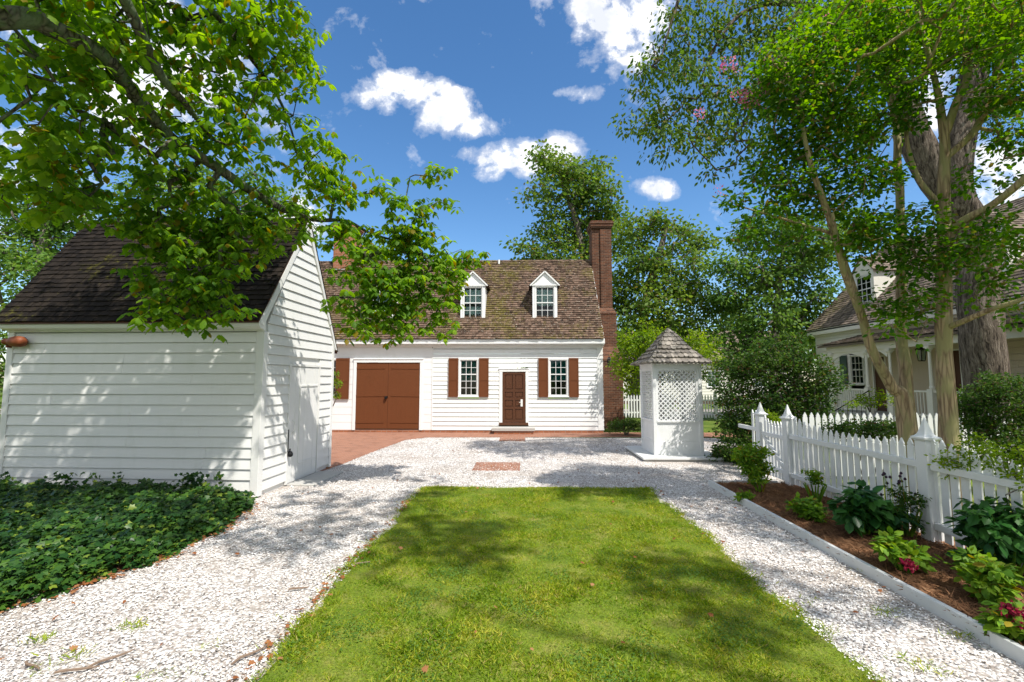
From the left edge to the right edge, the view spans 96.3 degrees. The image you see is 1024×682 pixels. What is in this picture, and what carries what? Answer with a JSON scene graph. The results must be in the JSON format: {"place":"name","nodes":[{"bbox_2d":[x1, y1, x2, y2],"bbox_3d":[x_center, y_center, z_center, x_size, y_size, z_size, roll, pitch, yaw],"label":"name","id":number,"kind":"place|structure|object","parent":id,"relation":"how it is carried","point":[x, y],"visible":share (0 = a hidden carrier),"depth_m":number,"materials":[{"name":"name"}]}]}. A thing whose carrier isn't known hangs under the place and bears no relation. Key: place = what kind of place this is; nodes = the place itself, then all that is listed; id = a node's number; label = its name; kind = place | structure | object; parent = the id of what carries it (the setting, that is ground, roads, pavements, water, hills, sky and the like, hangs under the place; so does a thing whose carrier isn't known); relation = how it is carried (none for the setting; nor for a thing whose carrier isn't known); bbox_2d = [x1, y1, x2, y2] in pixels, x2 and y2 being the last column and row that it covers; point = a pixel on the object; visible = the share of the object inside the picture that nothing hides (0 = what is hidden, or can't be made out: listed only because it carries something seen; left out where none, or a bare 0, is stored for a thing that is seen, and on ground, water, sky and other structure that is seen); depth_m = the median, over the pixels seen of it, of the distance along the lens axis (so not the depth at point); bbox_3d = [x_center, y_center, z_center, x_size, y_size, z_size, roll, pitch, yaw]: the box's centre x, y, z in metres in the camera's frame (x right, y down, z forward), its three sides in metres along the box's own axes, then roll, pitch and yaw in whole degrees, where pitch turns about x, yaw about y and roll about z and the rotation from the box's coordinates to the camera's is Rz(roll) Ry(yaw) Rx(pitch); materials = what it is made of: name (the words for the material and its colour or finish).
{"place":"outdoors","nodes":[
{"label":"outdoors","id":0,"kind":"place"},
{"bbox_2d":[0,510,242,606],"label":"mulch bed","id":1,"kind":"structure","parent":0,"point":[119,566],"depth_m":5.05,"materials":[{"name":"brown soil"}]},
{"bbox_2d":[0,477,257,611],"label":"ivy","id":2,"kind":"object","parent":1,"relation":"on","point":[85,524],"visible":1,"depth_m":5.84,"materials":[{"name":"green plant"}]},
{"bbox_2d":[0,471,231,489],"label":"ivy sprigs","id":3,"kind":"object","parent":2,"relation":"on","point":[190,477],"visible":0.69,"depth_m":7.94,"materials":[{"name":"green plant"}]},
{"bbox_2d":[0,409,744,414],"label":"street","id":4,"kind":"structure","parent":0,"point":[675,410],"depth_m":30.11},
{"bbox_2d":[0,383,1008,498],"bbox_3d":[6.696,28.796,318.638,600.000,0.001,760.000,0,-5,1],"label":"ground","id":5,"kind":"structure","parent":0,"point":[708,425],"depth_m":24.24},
{"bbox_2d":[0,303,7,412],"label":"broadleaf tree","id":6,"kind":"object","parent":5,"relation":"on","point":[3,351],"visible":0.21,"depth_m":13.23,"materials":[{"name":"green plant"}]},
{"bbox_2d":[0,163,128,310],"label":"broadleaf tree","id":7,"kind":"object","parent":5,"relation":"on","point":[31,261],"visible":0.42,"depth_m":19.57,"materials":[{"name":"green plant"}]},
{"bbox_2d":[0,218,337,496],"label":"white shed","id":8,"kind":"structure","parent":5,"relation":"on","point":[91,385],"depth_m":8.48,"materials":[{"name":"paint"}]},
{"bbox_2d":[1,336,27,347],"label":"bird bottle","id":9,"kind":"object","parent":8,"relation":"attached to","point":[16,341],"visible":1,"depth_m":8.46,"materials":[{"name":"orange ceramic"}]},
{"bbox_2d":[287,367,318,483],"bbox_3d":[-4.422,1.725,9.760,0.139,2.330,1.266,0,-5,1],"label":"door","id":10,"kind":"structure","parent":8,"relation":"in","point":[302,432],"depth_m":9.75,"materials":[{"name":"white paint"}]},
{"bbox_2d":[84,150,333,257],"bbox_3d":[-14.376,-2.679,21.655,12.084,13.354,5.197,0,-5,1],"label":"broadleaf tree","id":11,"kind":"object","parent":5,"relation":"on","point":[245,176],"visible":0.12,"depth_m":21.23,"materials":[{"name":"green plant"}]},
{"bbox_2d":[0,0,490,349],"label":"maple tree","id":12,"kind":"object","parent":5,"relation":"on","point":[80,55],"visible":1,"depth_m":6.43,"materials":[{"name":"green plant"}]},
{"bbox_2d":[363,237,393,362],"bbox_3d":[-10.437,-1.279,33.783,4.436,12.602,5.438,0,-5,1],"label":"broadleaf tree","id":13,"kind":"object","parent":5,"relation":"on","point":[381,248],"visible":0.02,"depth_m":32.93,"materials":[{"name":"green plant"}]},
{"bbox_2d":[320,260,604,432],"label":"weatherboard house","id":14,"kind":"structure","parent":5,"relation":"on","point":[542,318],"depth_m":18.38,"materials":[{"name":"white paint"}]},
{"bbox_2d":[333,359,335,394],"bbox_3d":[-7.380,1.500,18.825,0.720,1.525,0.748,0,-5,1],"label":"window","id":15,"kind":"structure","parent":14,"relation":"in","point":[334,359],"depth_m":19.17,"materials":[{"name":"white paint"}]},
{"bbox_2d":[333,225,363,269],"bbox_3d":[-7.826,-4.146,21.840,1.190,2.577,1.000,0,-5,1],"label":"brick chimney","id":16,"kind":"object","parent":14,"relation":"on","point":[336,252],"visible":0.14,"depth_m":21.41,"materials":[{"name":"red brick"}]},
{"bbox_2d":[355,363,388,428],"bbox_3d":[-5.614,2.180,18.352,1.284,2.635,0.142,0,-5,1],"label":"garage door","id":17,"kind":"structure","parent":14,"relation":"in","point":[372,378],"depth_m":18.38,"materials":[{"name":"brown paint"}]},
{"bbox_2d":[387,363,419,428],"bbox_3d":[-4.337,2.182,18.370,1.273,2.635,0.053,0,-5,1],"label":"garage door","id":18,"kind":"structure","parent":14,"relation":"in","point":[403,378],"depth_m":18.35,"materials":[{"name":"brown paint"}]},
{"bbox_2d":[458,358,478,396],"bbox_3d":[-1.729,1.494,18.688,0.865,1.555,0.785,0,-5,1],"label":"window","id":19,"kind":"structure","parent":14,"relation":"in","point":[468,368],"depth_m":18.47,"materials":[{"name":"white paint"}]},
{"bbox_2d":[502,372,525,421],"bbox_3d":[0.079,2.228,18.258,0.920,2.003,0.125,0,-5,1],"label":"door","id":20,"kind":"structure","parent":14,"relation":"in","point":[513,383],"depth_m":18.26,"materials":[{"name":"brown paint"}]},
{"bbox_2d":[548,358,568,396],"bbox_3d":[1.858,1.487,18.614,0.860,1.555,0.785,0,-5,1],"label":"window","id":21,"kind":"structure","parent":14,"relation":"in","point":[558,368],"depth_m":18.40,"materials":[{"name":"white paint"}]},
{"bbox_2d":[499,138,640,277],"bbox_3d":[3.767,-4.053,29.610,9.140,17.455,6.535,0,-5,1],"label":"broadleaf tree","id":22,"kind":"object","parent":5,"relation":"on","point":[577,178],"visible":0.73,"depth_m":29.21,"materials":[{"name":"green plant"}]},
{"bbox_2d":[586,220,624,428],"bbox_3d":[4.256,-0.811,21.308,1.313,9.471,2.300,0,-5,1],"label":"brick chimney","id":23,"kind":"object","parent":5,"relation":"on","point":[600,249],"visible":0.56,"depth_m":20.90,"materials":[{"name":"red brick"}]},
{"bbox_2d":[605,317,724,416],"bbox_3d":[5.999,1.371,17.797,4.776,4.637,2.045,0,-5,1],"label":"ornamental tree","id":24,"kind":"object","parent":5,"relation":"on","point":[643,339],"visible":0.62,"depth_m":17.68,"materials":[{"name":"green plant"}]},
{"bbox_2d":[611,202,735,417],"bbox_3d":[8.332,-1.789,25.705,8.281,12.319,5.700,0,-5,1],"label":"broadleaf tree","id":25,"kind":"object","parent":5,"relation":"on","point":[652,288],"visible":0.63,"depth_m":25.41,"materials":[{"name":"green plant"}]},
{"bbox_2d":[623,392,814,418],"bbox_3d":[11.540,3.429,24.302,11.950,1.420,0.120,0,-5,1],"label":"picket fence","id":26,"kind":"object","parent":5,"relation":"on","point":[704,399],"visible":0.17,"depth_m":24.32,"materials":[{"name":"white paint"}]},
{"bbox_2d":[709,301,760,330],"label":"broadleaf tree","id":27,"kind":"object","parent":5,"relation":"on","point":[722,321],"visible":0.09,"depth_m":49.27,"materials":[{"name":"green plant"}]},
{"bbox_2d":[704,330,855,465],"bbox_3d":[6.516,1.429,11.346,3.493,3.370,1.710,0,-5,1],"label":"shrub","id":28,"kind":"object","parent":5,"relation":"on","point":[782,396],"visible":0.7,"depth_m":11.19,"materials":[{"name":"green plant"}]},
{"bbox_2d":[693,202,879,413],"bbox_3d":[13.856,-1.505,23.036,9.616,11.267,4.615,-1,-5,12],"label":"broadleaf tree","id":29,"kind":"object","parent":5,"relation":"on","point":[763,279],"visible":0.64,"depth_m":22.90,"materials":[{"name":"green plant"}]},
{"bbox_2d":[768,299,815,383],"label":"broadleaf tree","id":30,"kind":"object","parent":5,"relation":"on","point":[808,344],"visible":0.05,"depth_m":47.09,"materials":[{"name":"green plant"}]},
{"bbox_2d":[607,0,1023,462],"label":"shade tree","id":31,"kind":"object","parent":5,"relation":"on","point":[983,343],"visible":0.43,"depth_m":10.70,"materials":[{"name":"green plant"}]},
{"bbox_2d":[708,480,1023,664],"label":"board edging","id":32,"kind":"object","parent":5,"relation":"on","point":[1010,648],"visible":0.67,"depth_m":4.52,"materials":[{"name":"white wood"}]},
{"bbox_2d":[842,387,895,442],"bbox_3d":[10.340,2.267,13.217,2.074,1.900,1.009,1,-5,-11],"label":"shrub","id":33,"kind":"object","parent":5,"relation":"on","point":[864,402],"visible":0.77,"depth_m":13.20,"materials":[{"name":"green plant"}]},
{"bbox_2d":[779,405,1023,567],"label":"picket fence","id":34,"kind":"object","parent":5,"relation":"on","point":[927,480],"visible":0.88,"depth_m":6.16,"materials":[{"name":"white paint"}]},
{"bbox_2d":[762,415,783,479],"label":"garden gate","id":35,"kind":"structure","parent":34,"relation":"attached to","point":[772,435],"depth_m":9.41,"materials":[{"name":"white paint"}]},
{"bbox_2d":[924,431,1023,513],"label":"climbing vine","id":36,"kind":"object","parent":34,"relation":"attached to","point":[989,452],"visible":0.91,"depth_m":5.15,"materials":[{"name":"green plant"}]},
{"bbox_2d":[802,412,1020,475],"bbox_3d":[9.433,2.142,9.703,6.550,1.650,0.207,0,-5,1],"label":"picket fence","id":37,"kind":"object","parent":5,"relation":"on","point":[837,418],"visible":0.25,"depth_m":9.67,"materials":[{"name":"white paint"}]},
{"bbox_2d":[0,437,1023,681],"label":"gravel court","id":38,"kind":"object","parent":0,"point":[252,609],"visible":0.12,"depth_m":4.82,"materials":[{"name":"white gravel"}]},
{"bbox_2d":[25,660,39,669],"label":"twig","id":39,"kind":"object","parent":38,"relation":"on","point":[27,663],"visible":1,"depth_m":3.34,"materials":[{"name":"brown wood"}]},
{"bbox_2d":[54,665,99,673],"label":"twig","id":40,"kind":"object","parent":38,"relation":"on","point":[72,669],"visible":1,"depth_m":3.29,"materials":[{"name":"brown wood"}]},
{"bbox_2d":[87,648,135,666],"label":"twig","id":41,"kind":"object","parent":38,"relation":"on","point":[106,659],"visible":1,"depth_m":3.42,"materials":[{"name":"brown wood"}]},
{"bbox_2d":[231,644,267,664],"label":"twig","id":42,"kind":"object","parent":38,"relation":"on","point":[245,655],"visible":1,"depth_m":3.47,"materials":[{"name":"brown wood"}]},
{"bbox_2d":[288,586,308,589],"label":"twig","id":43,"kind":"object","parent":38,"relation":"on","point":[292,588],"visible":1,"depth_m":4.57,"materials":[{"name":"brown wood"}]},
{"bbox_2d":[287,471,342,486],"bbox_3d":[-4.134,2.918,9.712,0.570,0.065,1.330,0,-5,3],"label":"stone doorstep","id":44,"kind":"structure","parent":38,"relation":"on","point":[315,478],"depth_m":9.59,"materials":[{"name":"grey stone"}]},
{"bbox_2d":[0,445,952,681],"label":"fallen leaves","id":45,"kind":"object","parent":38,"relation":"on","point":[270,643],"visible":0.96,"depth_m":4.67,"materials":[{"name":"brown plant"}]},
{"bbox_2d":[472,462,519,470],"bbox_3d":[-0.360,3.056,11.106,1.111,0.062,1.000,0,-5,1],"label":"brick pad","id":46,"kind":"object","parent":38,"relation":"on","point":[483,466],"visible":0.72,"depth_m":11.03,"materials":[{"name":"red brick"}]},
{"bbox_2d":[17,568,980,681],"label":"weeds","id":47,"kind":"object","parent":38,"relation":"on","point":[217,639],"visible":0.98,"depth_m":3.59,"materials":[{"name":"green plant"}]},
{"bbox_2d":[499,437,524,440],"bbox_3d":[0.014,3.474,16.124,0.900,0.066,0.988,0,-5,1],"label":"brick pad","id":48,"kind":"object","parent":38,"relation":"on","point":[510,439],"visible":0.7,"depth_m":15.96,"materials":[{"name":"red brick"}]},
{"bbox_2d":[0,437,1023,681],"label":"shell chips","id":49,"kind":"object","parent":38,"relation":"on","point":[340,533],"visible":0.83,"depth_m":4.70,"materials":[{"name":"white gravel"}]},
{"bbox_2d":[625,328,724,461],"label":"well house","id":50,"kind":"structure","parent":38,"relation":"on","point":[673,438],"depth_m":12.30,"materials":[{"name":"white wood"}]},
{"bbox_2d":[704,442,734,463],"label":"shrub","id":51,"kind":"object","parent":38,"relation":"on","point":[715,454],"visible":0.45,"depth_m":11.80,"materials":[{"name":"green plant"}]},
{"bbox_2d":[738,402,768,477],"bbox_3d":[5.421,2.192,10.362,0.221,1.660,1.060,0,-5,1],"label":"picket fence","id":52,"kind":"object","parent":38,"relation":"on","point":[758,426],"visible":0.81,"depth_m":9.96,"materials":[{"name":"white paint"}]},
{"bbox_2d":[751,409,781,424],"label":"shrub","id":53,"kind":"object","parent":38,"relation":"on","point":[773,418],"visible":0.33,"depth_m":10.27,"materials":[{"name":"green plant"}]},
{"bbox_2d":[0,0,1023,380],"label":"sky","id":54,"kind":"structure","parent":0,"point":[470,86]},
{"bbox_2d":[320,432,732,470],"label":"brick paving","id":55,"kind":"structure","parent":0,"point":[346,447],"depth_m":16.90,"materials":[{"name":"red brick"}]},
{"bbox_2d":[333,371,342,405],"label":"slender shrub","id":56,"kind":"object","parent":55,"relation":"on","point":[338,384],"visible":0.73,"depth_m":15.53,"materials":[{"name":"green plant"}]},
{"bbox_2d":[492,426,534,433],"bbox_3d":[0.056,3.487,17.841,1.664,0.266,0.575,0,-5,1],"label":"door step","id":57,"kind":"object","parent":55,"relation":"on","point":[513,429],"depth_m":17.59,"materials":[{"name":"grey stone"}]},
{"bbox_2d":[606,415,640,434],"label":"shrub","id":58,"kind":"object","parent":55,"relation":"on","point":[618,424],"visible":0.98,"depth_m":17.17,"materials":[{"name":"green plant"}]},
{"bbox_2d":[243,485,906,681],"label":"lawn","id":59,"kind":"structure","parent":0,"point":[349,673],"depth_m":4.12,"materials":[{"name":"plant"}]},
{"bbox_2d":[262,486,828,681],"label":"clover","id":60,"kind":"object","parent":59,"relation":"on","point":[576,651],"visible":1,"depth_m":4.13,"materials":[{"name":"green plant"}]},
{"bbox_2d":[619,331,789,403],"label":"distant house","id":61,"kind":"structure","parent":0,"point":[706,391],"depth_m":39.51,"materials":[{"name":"beige paint"}]},
{"bbox_2d":[706,370,720,387],"bbox_3d":[17.333,3.256,39.494,1.240,1.500,0.135,0,-5,1],"label":"window","id":62,"kind":"structure","parent":61,"relation":"in","point":[706,370],"depth_m":39.47,"materials":[{"name":"white paint"}]},
{"bbox_2d":[717,477,1023,645],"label":"flower bed","id":63,"kind":"object","parent":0,"point":[872,552],"visible":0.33,"depth_m":5.41,"materials":[{"name":"brown plant"}]},
{"bbox_2d":[733,488,755,501],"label":"flowering plant","id":64,"kind":"object","parent":63,"relation":"on","point":[744,495],"visible":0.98,"depth_m":7.72,"materials":[{"name":"green plant"}]},
{"bbox_2d":[730,441,777,491],"bbox_3d":[4.392,2.262,8.350,0.811,0.901,0.831,-3,-6,31],"label":"flowering plant","id":65,"kind":"object","parent":63,"relation":"on","point":[751,462],"visible":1,"depth_m":8.24,"materials":[{"name":"green plant"}]},
{"bbox_2d":[785,491,831,522],"bbox_3d":[4.316,2.454,6.704,0.587,0.416,0.568,-3,-5,28],"label":"flowering plant","id":66,"kind":"object","parent":63,"relation":"on","point":[806,508],"visible":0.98,"depth_m":6.64,"materials":[{"name":"green plant"}]},
{"bbox_2d":[801,468,826,502],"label":"flowering plant","id":67,"kind":"object","parent":63,"relation":"on","point":[815,477],"visible":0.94,"depth_m":7.53,"materials":[{"name":"green plant"}]},
{"bbox_2d":[825,479,923,537],"bbox_3d":[4.676,2.232,6.031,1.010,0.825,0.799,-1,-5,17],"label":"flowering plant","id":68,"kind":"object","parent":63,"relation":"on","point":[865,509],"visible":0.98,"depth_m":5.87,"materials":[{"name":"green plant"}]},
{"bbox_2d":[880,472,931,539],"bbox_3d":[5.073,2.120,5.938,0.455,0.846,0.610,0,-5,1],"label":"flowering plant","id":69,"kind":"object","parent":63,"relation":"on","point":[905,497],"visible":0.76,"depth_m":5.89,"materials":[{"name":"green plant"}]},
{"bbox_2d":[868,526,943,576],"bbox_3d":[4.144,2.244,4.837,0.623,0.503,0.694,0,-5,1],"label":"flowering plant","id":70,"kind":"object","parent":63,"relation":"on","point":[907,556],"visible":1,"depth_m":4.83,"materials":[{"name":"green plant"}]},
{"bbox_2d":[942,496,1023,580],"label":"flowering plant","id":71,"kind":"object","parent":63,"relation":"on","point":[984,527],"visible":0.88,"depth_m":4.65,"materials":[{"name":"green plant"}]},
{"bbox_2d":[943,545,1023,608],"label":"flowering plant","id":72,"kind":"object","parent":63,"relation":"on","point":[989,578],"visible":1,"depth_m":4.14,"materials":[{"name":"green plant"}]},
{"bbox_2d":[972,599,1023,643],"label":"flowering plant","id":73,"kind":"object","parent":63,"relation":"on","point":[1007,618],"visible":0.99,"depth_m":3.57,"materials":[{"name":"green plant"}]},
{"bbox_2d":[800,480,1023,538],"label":"garden ground","id":74,"kind":"structure","parent":0,"point":[971,491],"depth_m":8.54,"materials":[{"name":"soil"}]},
{"bbox_2d":[818,415,897,485],"bbox_3d":[6.637,2.110,8.595,1.579,1.443,0.851,0,-5,1],"label":"shrub","id":75,"kind":"object","parent":74,"relation":"on","point":[881,429],"visible":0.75,"depth_m":8.53,"materials":[{"name":"green plant"}]},
{"bbox_2d":[693,0,1023,515],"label":"crape myrtle","id":76,"kind":"object","parent":74,"relation":"on","point":[805,58],"visible":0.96,"depth_m":6.82,"materials":[{"name":"green plant"}]},
{"bbox_2d":[841,0,1023,527],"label":"crape myrtle","id":77,"kind":"object","parent":74,"relation":"on","point":[947,250],"visible":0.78,"depth_m":6.51,"materials":[{"name":"green plant"}]},
{"bbox_2d":[957,368,1023,495],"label":"round shrub","id":78,"kind":"object","parent":74,"relation":"on","point":[976,415],"visible":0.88,"depth_m":8.15,"materials":[{"name":"green plant"}]},
{"bbox_2d":[806,196,1023,447],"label":"porch house","id":79,"kind":"structure","parent":0,"point":[834,330],"depth_m":17.53,"materials":[{"name":"beige paint"}]},
{"bbox_2d":[849,355,865,384],"bbox_3d":[15.020,1.229,19.530,0.785,1.310,0.865,0,-5,1],"label":"window","id":80,"kind":"structure","parent":79,"relation":"in","point":[856,364],"depth_m":19.87,"materials":[{"name":"beige paint"}]},
{"bbox_2d":[875,357,886,410],"bbox_3d":[14.732,1.705,18.270,0.030,2.150,0.589,0,-5,1],"label":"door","id":81,"kind":"structure","parent":79,"relation":"in","point":[879,385],"depth_m":18.32,"materials":[{"name":"brown paint"}]},
{"bbox_2d":[915,347,926,360],"bbox_3d":[13.622,0.335,15.273,0.228,0.680,0.228,0,-5,1],"label":"hanging lantern","id":82,"kind":"object","parent":79,"relation":"hanging from","point":[919,354],"visible":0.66,"depth_m":15.24,"materials":[{"name":"black metal"}]},
{"bbox_2d":[953,350,963,414],"bbox_3d":[14.664,1.407,15.010,0.030,2.200,0.285,0,-5,1],"label":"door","id":83,"kind":"structure","parent":79,"relation":"in","point":[955,353],"depth_m":15.08,"materials":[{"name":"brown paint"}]}
]}

